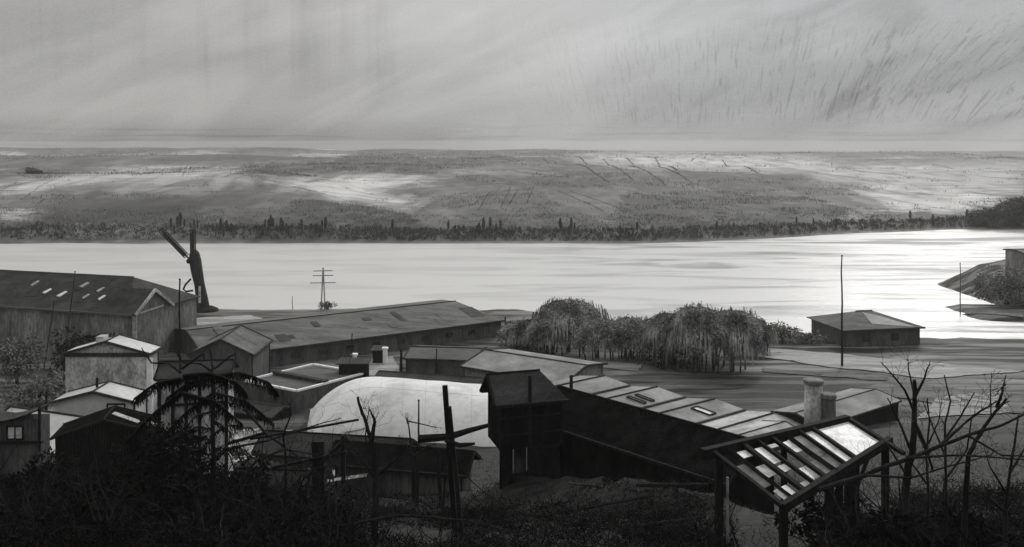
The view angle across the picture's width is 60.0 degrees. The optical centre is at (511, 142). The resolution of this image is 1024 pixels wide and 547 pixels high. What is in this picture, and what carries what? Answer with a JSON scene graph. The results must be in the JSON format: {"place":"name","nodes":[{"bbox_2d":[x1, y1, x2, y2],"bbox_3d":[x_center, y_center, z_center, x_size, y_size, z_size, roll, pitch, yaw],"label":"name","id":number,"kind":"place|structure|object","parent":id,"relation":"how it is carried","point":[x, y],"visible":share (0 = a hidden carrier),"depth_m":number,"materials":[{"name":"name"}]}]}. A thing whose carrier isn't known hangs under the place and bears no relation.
{"place":"outdoors","nodes":[
{"label":"outdoors","id":0,"kind":"place"},
{"bbox_2d":[197,315,261,324],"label":"path","id":1,"kind":"structure","parent":0,"point":[207,320],"depth_m":192.12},
{"bbox_2d":[234,431,259,456],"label":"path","id":2,"kind":"structure","parent":0,"point":[247,441],"depth_m":100.15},
{"bbox_2d":[369,356,398,375],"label":"yard","id":3,"kind":"structure","parent":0,"point":[389,365],"depth_m":151.67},
{"bbox_2d":[371,345,386,362],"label":"yard shelter","id":4,"kind":"object","parent":3,"relation":"on","point":[377,350],"visible":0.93,"depth_m":154.50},
{"bbox_2d":[0,147,1023,243],"bbox_3d":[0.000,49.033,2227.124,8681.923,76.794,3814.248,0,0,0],"label":"hills","id":5,"kind":"structure","parent":0,"point":[94,188],"depth_m":536.73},
{"bbox_2d":[62,222,156,240],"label":"blossom scrub","id":6,"kind":"object","parent":5,"relation":"on","point":[107,231],"visible":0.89,"depth_m":361.90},
{"bbox_2d":[0,147,1023,240],"bbox_3d":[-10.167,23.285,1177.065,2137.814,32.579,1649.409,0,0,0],"label":"treeline","id":7,"kind":"object","parent":5,"relation":"on","point":[379,231],"visible":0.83,"depth_m":391.42,"materials":[{"name":"plant"}]},
{"bbox_2d":[964,205,1013,227],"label":"round tree","id":8,"kind":"object","parent":5,"relation":"on","point":[986,217],"visible":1,"depth_m":410.22,"materials":[{"name":"grey plant"}]},
{"bbox_2d":[994,193,1023,224],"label":"round tree","id":9,"kind":"object","parent":5,"relation":"on","point":[1015,206],"visible":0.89,"depth_m":412.17,"materials":[{"name":"grey plant"}]},
{"bbox_2d":[0,229,1023,338],"bbox_3d":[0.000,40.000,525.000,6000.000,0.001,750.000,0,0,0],"label":"river","id":10,"kind":"structure","parent":0,"point":[792,282],"depth_m":272.03,"materials":[{"name":"liquid"}]},
{"bbox_2d":[0,259,1023,546],"bbox_3d":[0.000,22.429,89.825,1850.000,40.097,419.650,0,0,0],"label":"ground","id":11,"kind":"structure","parent":0,"point":[750,387],"depth_m":131.79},
{"bbox_2d":[0,329,47,388],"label":"round tree","id":12,"kind":"object","parent":11,"relation":"on","point":[27,359],"visible":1,"depth_m":136.64,"materials":[{"name":"grey plant"}]},
{"bbox_2d":[0,400,54,479],"bbox_3d":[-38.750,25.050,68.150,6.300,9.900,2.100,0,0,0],"label":"garden shed","id":13,"kind":"structure","parent":11,"relation":"on","point":[14,460],"depth_m":67.50,"materials":[{"name":"grey wood"}]},
{"bbox_2d":[6,425,23,439],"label":"window","id":14,"kind":"structure","parent":13,"relation":"in","point":[11,430],"depth_m":67.45,"materials":[{"name":"grey glass"}]},
{"bbox_2d":[0,369,64,408],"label":"bush","id":15,"kind":"object","parent":11,"relation":"on","point":[32,389],"visible":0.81,"depth_m":123.47,"materials":[{"name":"grey plant"}]},
{"bbox_2d":[4,405,82,463],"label":"white roofed shed","id":16,"kind":"structure","parent":11,"relation":"on","point":[58,420],"depth_m":88.78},
{"bbox_2d":[0,446,93,521],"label":"bush","id":17,"kind":"object","parent":11,"relation":"on","point":[65,486],"visible":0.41,"depth_m":44.19,"materials":[{"name":"black plant"}]},
{"bbox_2d":[0,398,105,532],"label":"bare shrub","id":18,"kind":"object","parent":11,"relation":"on","point":[2,502],"visible":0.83,"depth_m":40.54,"materials":[{"name":"black plant"}]},
{"bbox_2d":[29,453,81,479],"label":"bush","id":19,"kind":"object","parent":11,"relation":"on","point":[73,460],"visible":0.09,"depth_m":67.92,"materials":[{"name":"black plant"}]},
{"bbox_2d":[0,410,148,532],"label":"bare shrub","id":20,"kind":"object","parent":11,"relation":"on","point":[79,509],"visible":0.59,"depth_m":41.99,"materials":[{"name":"black plant"}]},
{"bbox_2d":[45,326,114,386],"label":"round tree","id":21,"kind":"object","parent":11,"relation":"on","point":[67,345],"visible":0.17,"depth_m":140.59,"materials":[{"name":"grey plant"}]},
{"bbox_2d":[0,269,199,358],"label":"warehouse","id":22,"kind":"structure","parent":11,"relation":"on","point":[137,308],"depth_m":159.55,"materials":[{"name":"metal"}]},
{"bbox_2d":[49,378,151,415],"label":"cottage","id":23,"kind":"structure","parent":11,"relation":"on","point":[89,399],"depth_m":107.00,"materials":[{"name":"grey wood"}]},
{"bbox_2d":[50,405,156,477],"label":"dark house","id":24,"kind":"structure","parent":11,"relation":"on","point":[107,428],"depth_m":73.87,"materials":[{"name":"wood"}]},
{"bbox_2d":[60,334,162,413],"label":"pale house","id":25,"kind":"structure","parent":11,"relation":"on","point":[107,357],"depth_m":116.00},
{"bbox_2d":[83,465,153,522],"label":"bush","id":26,"kind":"object","parent":11,"relation":"on","point":[117,492],"visible":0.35,"depth_m":43.35,"materials":[{"name":"black plant"}]},
{"bbox_2d":[35,421,227,540],"bbox_3d":[-17.604,15.833,39.908,8.764,5.389,4.688,0,0,0],"label":"bare shrub","id":27,"kind":"object","parent":11,"relation":"on","point":[109,506],"visible":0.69,"depth_m":40.14,"materials":[{"name":"black plant"}]},
{"bbox_2d":[91,416,219,518],"bbox_3d":[-17.559,17.364,45.709,6.882,5.833,6.752,0,0,0],"label":"bush","id":28,"kind":"object","parent":11,"relation":"on","point":[139,443],"visible":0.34,"depth_m":44.89,"materials":[{"name":"black plant"}]},
{"bbox_2d":[78,424,261,544],"bbox_3d":[-14.067,14.503,36.247,7.752,5.050,5.134,0,0,0],"label":"bare shrub","id":29,"kind":"object","parent":11,"relation":"on","point":[195,501],"visible":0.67,"depth_m":36.33,"materials":[{"name":"black plant"}]},
{"bbox_2d":[178,278,180,355],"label":"mast","id":30,"kind":"object","parent":11,"relation":"on","point":[179,318],"visible":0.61,"depth_m":111.92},
{"bbox_2d":[122,347,248,546],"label":"spruce","id":31,"kind":"object","parent":11,"relation":"on","point":[181,447],"visible":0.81,"depth_m":36.96,"materials":[{"name":"black plant"}]},
{"bbox_2d":[0,425,371,546],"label":"undergrowth","id":32,"kind":"object","parent":11,"relation":"on","point":[128,536],"visible":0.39,"depth_m":35.48,"materials":[{"name":"black plant"}]},
{"bbox_2d":[270,383,304,510],"bbox_3d":[-10.539,14.412,41.861,1.866,6.397,1.995,0,0,0],"label":"bough","id":33,"kind":"object","parent":32,"relation":"on","point":[285,471],"visible":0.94,"depth_m":41.80,"materials":[{"name":"black plant"}]},
{"bbox_2d":[244,409,339,482],"bbox_3d":[-10.850,15.144,43.716,4.684,3.865,1.710,0,0,-13],"label":"bough","id":34,"kind":"object","parent":32,"relation":"on","point":[259,425],"visible":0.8,"depth_m":43.84,"materials":[{"name":"black plant"}]},
{"bbox_2d":[159,228,218,312],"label":"crane","id":35,"kind":"object","parent":11,"relation":"on","point":[193,260],"visible":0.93,"depth_m":201.67,"materials":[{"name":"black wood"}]},
{"bbox_2d":[153,359,239,478],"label":"outhouse","id":36,"kind":"structure","parent":11,"relation":"on","point":[164,371],"depth_m":74.43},
{"bbox_2d":[141,348,282,536],"bbox_3d":[-13.841,14.163,41.968,6.482,9.567,6.124,0,0,28],"label":"spruce","id":37,"kind":"object","parent":11,"relation":"on","point":[257,381],"visible":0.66,"depth_m":40.96,"materials":[{"name":"black plant"}]},
{"bbox_2d":[187,407,345,482],"bbox_3d":[-11.931,14.601,43.437,7.628,3.964,1.482,0,0,0],"label":"bough","id":38,"kind":"object","parent":37,"relation":"attached to","point":[259,442],"visible":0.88,"depth_m":43.08,"materials":[{"name":"black plant"}]},
{"bbox_2d":[228,438,329,498],"bbox_3d":[-10.740,15.044,41.054,4.876,3.243,1.787,0,0,-12],"label":"bough","id":39,"kind":"object","parent":37,"relation":"attached to","point":[251,467],"visible":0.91,"depth_m":41.05,"materials":[{"name":"black plant"}]},
{"bbox_2d":[186,325,272,397],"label":"gabled house","id":40,"kind":"structure","parent":11,"relation":"on","point":[249,347],"depth_m":129.16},
{"bbox_2d":[201,449,277,523],"bbox_3d":[-13.935,17.831,45.487,4.242,3.607,4.242,0,0,0],"label":"bush","id":41,"kind":"object","parent":11,"relation":"on","point":[263,482],"visible":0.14,"depth_m":45.02,"materials":[{"name":"black plant"}]},
{"bbox_2d":[234,400,295,420],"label":"lean to shed","id":42,"kind":"object","parent":11,"relation":"on","point":[270,413],"visible":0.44,"depth_m":116.41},
{"bbox_2d":[188,404,342,530],"bbox_3d":[-12.704,15.458,42.207,9.077,6.541,6.055,0,0,0],"label":"bare shrub","id":43,"kind":"object","parent":11,"relation":"on","point":[258,489],"visible":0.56,"depth_m":42.48,"materials":[{"name":"black plant"}]},
{"bbox_2d":[232,467,334,499],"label":"tool shed","id":44,"kind":"structure","parent":11,"relation":"on","point":[282,473],"depth_m":53.20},
{"bbox_2d":[227,419,358,497],"bbox_3d":[-11.522,17.058,47.677,6.263,4.546,4.737,0,0,0],"label":"timber scaffold","id":45,"kind":"object","parent":11,"relation":"on","point":[320,443],"visible":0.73,"depth_m":45.80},
{"bbox_2d":[207,418,379,533],"bbox_3d":[-9.601,15.376,39.611,7.794,5.496,6.149,0,0,0],"label":"bare shrub","id":46,"kind":"object","parent":11,"relation":"on","point":[310,503],"visible":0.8,"depth_m":40.18,"materials":[{"name":"black plant"}]},
{"bbox_2d":[245,363,362,410],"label":"flat roofed store","id":47,"kind":"structure","parent":11,"relation":"on","point":[313,383],"depth_m":125.90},
{"bbox_2d":[335,354,371,377],"bbox_3d":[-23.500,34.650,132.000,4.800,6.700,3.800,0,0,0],"label":"roof hut","id":48,"kind":"object","parent":47,"relation":"on","point":[349,365],"visible":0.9,"depth_m":130.50,"materials":[{"name":"metal"}]},
{"bbox_2d":[283,488,356,533],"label":"bush","id":49,"kind":"object","parent":11,"relation":"on","point":[321,500],"visible":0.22,"depth_m":43.44,"materials":[{"name":"black plant"}]},
{"bbox_2d":[310,267,335,308],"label":"utility pole","id":50,"kind":"object","parent":11,"relation":"on","point":[323,282],"visible":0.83,"depth_m":206.85,"materials":[{"name":"wood"}]},
{"bbox_2d":[251,429,420,485],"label":"timber shack","id":51,"kind":"structure","parent":11,"relation":"on","point":[307,438],"depth_m":72.02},
{"bbox_2d":[175,300,505,367],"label":"long shed","id":52,"kind":"structure","parent":11,"relation":"on","point":[309,337],"depth_m":165.47,"materials":[{"name":"grey metal"}]},
{"bbox_2d":[281,418,400,542],"bbox_3d":[-7.239,14.866,38.705,5.138,5.586,7.791,0,0,0],"label":"bare shrub","id":53,"kind":"object","parent":11,"relation":"on","point":[302,504],"visible":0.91,"depth_m":38.05,"materials":[{"name":"black plant"}]},
{"bbox_2d":[320,389,415,539],"bbox_3d":[-6.489,15.010,40.042,4.366,7.832,1.625,0,0,0],"label":"dead tree","id":54,"kind":"object","parent":11,"relation":"on","point":[371,447],"visible":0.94,"depth_m":39.84,"materials":[{"name":"black plant"}]},
{"bbox_2d":[307,376,495,446],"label":"vaulted hall","id":55,"kind":"structure","parent":11,"relation":"on","point":[468,403],"depth_m":103.51,"materials":[{"name":"metal"}]},
{"bbox_2d":[326,439,481,497],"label":"shack","id":56,"kind":"structure","parent":11,"relation":"on","point":[401,467],"depth_m":61.10,"materials":[{"name":"wood"}]},
{"bbox_2d":[398,411,441,499],"bbox_3d":[-5.187,17.700,50.267,2.976,5.074,1.425,0,0,0],"label":"sapling","id":57,"kind":"object","parent":11,"relation":"on","point":[414,469],"visible":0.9,"depth_m":49.98,"materials":[{"name":"black plant"}]},
{"bbox_2d":[375,370,483,383],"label":"shed","id":58,"kind":"structure","parent":11,"relation":"on","point":[439,377],"depth_m":122.70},
{"bbox_2d":[341,489,526,543],"bbox_3d":[-3.188,15.979,37.298,7.834,2.520,1.598,0,0,7],"label":"bough","id":59,"kind":"object","parent":11,"relation":"on","point":[401,516],"visible":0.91,"depth_m":37.13,"materials":[{"name":"black plant"}]},
{"bbox_2d":[437,449,442,504],"bbox_3d":[-4.536,21.335,56.000,0.395,3.883,0.260,0,0,0],"label":"prop","id":60,"kind":"object","parent":11,"relation":"on","point":[439,476],"visible":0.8,"depth_m":55.92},
{"bbox_2d":[403,344,487,374],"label":"workshop","id":61,"kind":"structure","parent":11,"relation":"on","point":[422,358],"depth_m":146.88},
{"bbox_2d":[418,385,490,535],"bbox_3d":[-2.706,14.993,41.775,3.466,6.942,0.650,0,0,0],"label":"twin post","id":62,"kind":"object","parent":11,"relation":"on","point":[448,436],"visible":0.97,"depth_m":41.67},
{"bbox_2d":[0,442,1023,546],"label":"brambles","id":63,"kind":"object","parent":11,"relation":"on","point":[544,525],"visible":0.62,"depth_m":34.98,"materials":[{"name":"black plant"}]},
{"bbox_2d":[496,317,543,350],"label":"willow","id":64,"kind":"object","parent":11,"relation":"on","point":[510,331],"visible":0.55,"depth_m":162.91,"materials":[{"name":"grey plant"}]},
{"bbox_2d":[479,369,568,487],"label":"black tower","id":65,"kind":"structure","parent":11,"relation":"on","point":[524,409],"depth_m":56.94,"materials":[{"name":"wood"}]},
{"bbox_2d":[459,348,607,381],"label":"store","id":66,"kind":"structure","parent":11,"relation":"on","point":[483,362],"depth_m":137.96,"materials":[{"name":"metal"}]},
{"bbox_2d":[334,463,741,546],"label":"scrub","id":67,"kind":"object","parent":11,"relation":"on","point":[662,515],"visible":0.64,"depth_m":43.13,"materials":[{"name":"black plant"}]},
{"bbox_2d":[522,316,573,355],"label":"willow","id":68,"kind":"object","parent":11,"relation":"on","point":[535,330],"visible":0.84,"depth_m":158.76,"materials":[{"name":"grey plant"}]},
{"bbox_2d":[458,466,669,538],"bbox_3d":[2.190,16.211,39.981,9.896,2.106,0.445,0,0,19],"label":"cable","id":69,"kind":"object","parent":11,"relation":"on","point":[521,512],"visible":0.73,"depth_m":40.58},
{"bbox_2d":[531,296,611,354],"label":"willow","id":70,"kind":"object","parent":11,"relation":"on","point":[566,312],"visible":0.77,"depth_m":160.39,"materials":[{"name":"grey plant"}]},
{"bbox_2d":[568,315,623,360],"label":"willow","id":71,"kind":"object","parent":11,"relation":"on","point":[593,327],"visible":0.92,"depth_m":155.13,"materials":[{"name":"grey plant"}]},
{"bbox_2d":[561,495,654,512],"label":"beam","id":72,"kind":"structure","parent":11,"relation":"on","point":[617,501],"depth_m":47.31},
{"bbox_2d":[595,317,647,360],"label":"willow","id":73,"kind":"object","parent":11,"relation":"on","point":[626,341],"visible":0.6,"depth_m":154.10,"materials":[{"name":"grey plant"}]},
{"bbox_2d":[605,314,654,359],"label":"willow","id":74,"kind":"object","parent":11,"relation":"on","point":[626,319],"visible":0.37,"depth_m":156.30,"materials":[{"name":"grey plant"}]},
{"bbox_2d":[250,439,1023,546],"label":"grass","id":75,"kind":"structure","parent":11,"relation":"on","point":[711,499],"depth_m":55.36,"materials":[{"name":"black plant"}]},
{"bbox_2d":[628,315,662,358],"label":"willow","id":76,"kind":"object","parent":11,"relation":"on","point":[644,321],"visible":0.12,"depth_m":154.64,"materials":[{"name":"grey plant"}]},
{"bbox_2d":[629,341,696,370],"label":"bush","id":77,"kind":"object","parent":11,"relation":"on","point":[664,363],"visible":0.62,"depth_m":148.93,"materials":[{"name":"grey plant"}]},
{"bbox_2d":[557,385,780,514],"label":"black barn","id":78,"kind":"structure","parent":11,"relation":"on","point":[615,437],"depth_m":54.59,"materials":[{"name":"wood"}]},
{"bbox_2d":[636,482,708,487],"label":"beam","id":79,"kind":"structure","parent":11,"relation":"on","point":[657,484],"depth_m":48.83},
{"bbox_2d":[637,311,708,368],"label":"willow","id":80,"kind":"object","parent":11,"relation":"on","point":[653,322],"visible":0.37,"depth_m":150.22,"materials":[{"name":"grey plant"}]},
{"bbox_2d":[328,476,1018,546],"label":"pale grass","id":81,"kind":"structure","parent":11,"relation":"on","point":[799,518],"depth_m":48.14,"materials":[{"name":"grey plant"}]},
{"bbox_2d":[552,375,801,430],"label":"factory","id":82,"kind":"structure","parent":11,"relation":"on","point":[716,413],"depth_m":113.89,"materials":[{"name":"metal"}]},
{"bbox_2d":[657,301,742,373],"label":"willow","id":83,"kind":"object","parent":11,"relation":"on","point":[696,319],"visible":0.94,"depth_m":144.86,"materials":[{"name":"grey plant"}]},
{"bbox_2d":[695,306,770,373],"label":"willow","id":84,"kind":"object","parent":11,"relation":"on","point":[749,329],"visible":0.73,"depth_m":145.48,"materials":[{"name":"grey plant"}]},
{"bbox_2d":[742,316,777,351],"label":"willow","id":85,"kind":"object","parent":11,"relation":"on","point":[771,333],"visible":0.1,"depth_m":162.23,"materials":[{"name":"grey plant"}]},
{"bbox_2d":[728,420,793,449],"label":"pale roofed shed","id":86,"kind":"structure","parent":11,"relation":"on","point":[760,427],"depth_m":98.95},
{"bbox_2d":[770,319,803,343],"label":"bush","id":87,"kind":"object","parent":11,"relation":"on","point":[784,332],"visible":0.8,"depth_m":170.51,"materials":[{"name":"grey plant"}]},
{"bbox_2d":[700,415,905,546],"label":"pergola","id":88,"kind":"object","parent":11,"relation":"on","point":[835,439],"visible":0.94,"depth_m":37.71,"materials":[{"name":"black wood"}]},
{"bbox_2d":[793,329,828,345],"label":"bush","id":89,"kind":"object","parent":11,"relation":"on","point":[810,337],"visible":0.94,"depth_m":169.09,"materials":[{"name":"grey plant"}]},
{"bbox_2d":[803,377,823,423],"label":"chimney","id":90,"kind":"object","parent":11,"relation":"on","point":[813,388],"visible":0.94,"depth_m":102.16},
{"bbox_2d":[821,392,836,419],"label":"chimney","id":91,"kind":"object","parent":11,"relation":"on","point":[829,404],"visible":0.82,"depth_m":101.38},
{"bbox_2d":[770,388,901,427],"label":"brick store","id":92,"kind":"structure","parent":11,"relation":"on","point":[864,406],"depth_m":112.41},
{"bbox_2d":[841,255,842,365],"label":"mast","id":93,"kind":"object","parent":11,"relation":"on","point":[841,316],"visible":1,"depth_m":151.87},
{"bbox_2d":[772,489,916,546],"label":"bush","id":94,"kind":"object","parent":11,"relation":"on","point":[805,513],"visible":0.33,"depth_m":36.55,"materials":[{"name":"black plant"}]},
{"bbox_2d":[790,454,917,546],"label":"bare shrub","id":95,"kind":"object","parent":11,"relation":"on","point":[844,518],"visible":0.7,"depth_m":33.47,"materials":[{"name":"black plant"}]},
{"bbox_2d":[806,310,925,346],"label":"riverside house","id":96,"kind":"structure","parent":11,"relation":"on","point":[865,328],"depth_m":168.98,"materials":[{"name":"grey wood"}]},
{"bbox_2d":[837,437,953,546],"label":"bare shrub","id":97,"kind":"object","parent":11,"relation":"on","point":[855,504],"visible":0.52,"depth_m":35.11,"materials":[{"name":"black plant"}]},
{"bbox_2d":[792,412,1014,535],"bbox_3d":[15.011,13.368,33.776,5.656,5.599,8.630,0,0,-14],"label":"bare shrub","id":98,"kind":"object","parent":11,"relation":"on","point":[899,495],"visible":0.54,"depth_m":33.73,"materials":[{"name":"black plant"}]},
{"bbox_2d":[866,343,948,515],"bbox_3d":[14.858,11.662,33.096,3.345,8.269,1.563,0,0,-10],"label":"forked tree","id":99,"kind":"object","parent":11,"relation":"on","point":[907,468],"visible":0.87,"depth_m":32.97,"materials":[{"name":"black plant"}]},
{"bbox_2d":[806,476,1023,546],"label":"undergrowth","id":100,"kind":"object","parent":11,"relation":"on","point":[1012,495],"visible":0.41,"depth_m":42.69,"materials":[{"name":"black plant"}]},
{"bbox_2d":[818,376,1023,491],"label":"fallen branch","id":101,"kind":"object","parent":11,"relation":"on","point":[919,456],"visible":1,"depth_m":26.95,"materials":[{"name":"wood"}]},
{"bbox_2d":[894,386,952,530],"bbox_3d":[14.368,11.630,30.979,1.943,6.186,1.451,0,0,25],"label":"thin tree","id":102,"kind":"object","parent":11,"relation":"on","point":[926,481],"visible":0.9,"depth_m":30.88,"materials":[{"name":"black plant"}]},
{"bbox_2d":[917,375,980,545],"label":"bare tree","id":103,"kind":"object","parent":11,"relation":"on","point":[944,451],"visible":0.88,"depth_m":30.00,"materials":[{"name":"black plant"}]},
{"bbox_2d":[931,475,1023,546],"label":"bare shrub","id":104,"kind":"object","parent":11,"relation":"on","point":[1017,538],"visible":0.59,"depth_m":29.17,"materials":[{"name":"black plant"}]},
{"bbox_2d":[959,369,1016,546],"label":"leaning tree","id":105,"kind":"object","parent":11,"relation":"on","point":[964,519],"visible":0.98,"depth_m":27.97,"materials":[{"name":"black plant"}]},
{"bbox_2d":[961,408,1023,546],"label":"twiggy tree","id":106,"kind":"object","parent":11,"relation":"on","point":[1007,490],"visible":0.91,"depth_m":28.06,"materials":[{"name":"black plant"}]},
{"bbox_2d":[969,265,1023,305],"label":"bush","id":107,"kind":"object","parent":11,"relation":"on","point":[995,291],"visible":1,"depth_m":214.07,"materials":[{"name":"grey plant"}]},
{"bbox_2d":[1003,249,1023,279],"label":"headland house","id":108,"kind":"structure","parent":11,"relation":"on","point":[1014,258],"depth_m":226.37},
{"bbox_2d":[0,0,1023,151],"label":"sky","id":109,"kind":"structure","parent":0,"point":[609,75],"materials":[{"name":"grey"}]},
{"bbox_2d":[560,356,642,370],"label":"path","id":110,"kind":"structure","parent":0,"point":[624,365],"depth_m":152.79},
{"bbox_2d":[591,355,709,367],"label":"path","id":111,"kind":"structure","parent":0,"point":[601,357],"depth_m":155.62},
{"bbox_2d":[762,368,887,379],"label":"path","id":112,"kind":"structure","parent":0,"point":[857,376],"depth_m":145.40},
{"bbox_2d":[758,348,1021,377],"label":"road","id":113,"kind":"structure","parent":0,"point":[826,359],"depth_m":152.99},
{"bbox_2d":[866,381,1023,412],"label":"path","id":114,"kind":"structure","parent":0,"point":[1016,404],"depth_m":130.99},
{"bbox_2d":[918,391,1008,417],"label":"yard","id":115,"kind":"structure","parent":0,"point":[955,408],"depth_m":123.31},
{"bbox_2d":[953,308,1023,317],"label":"path","id":116,"kind":"structure","parent":0,"point":[1018,313],"depth_m":205.17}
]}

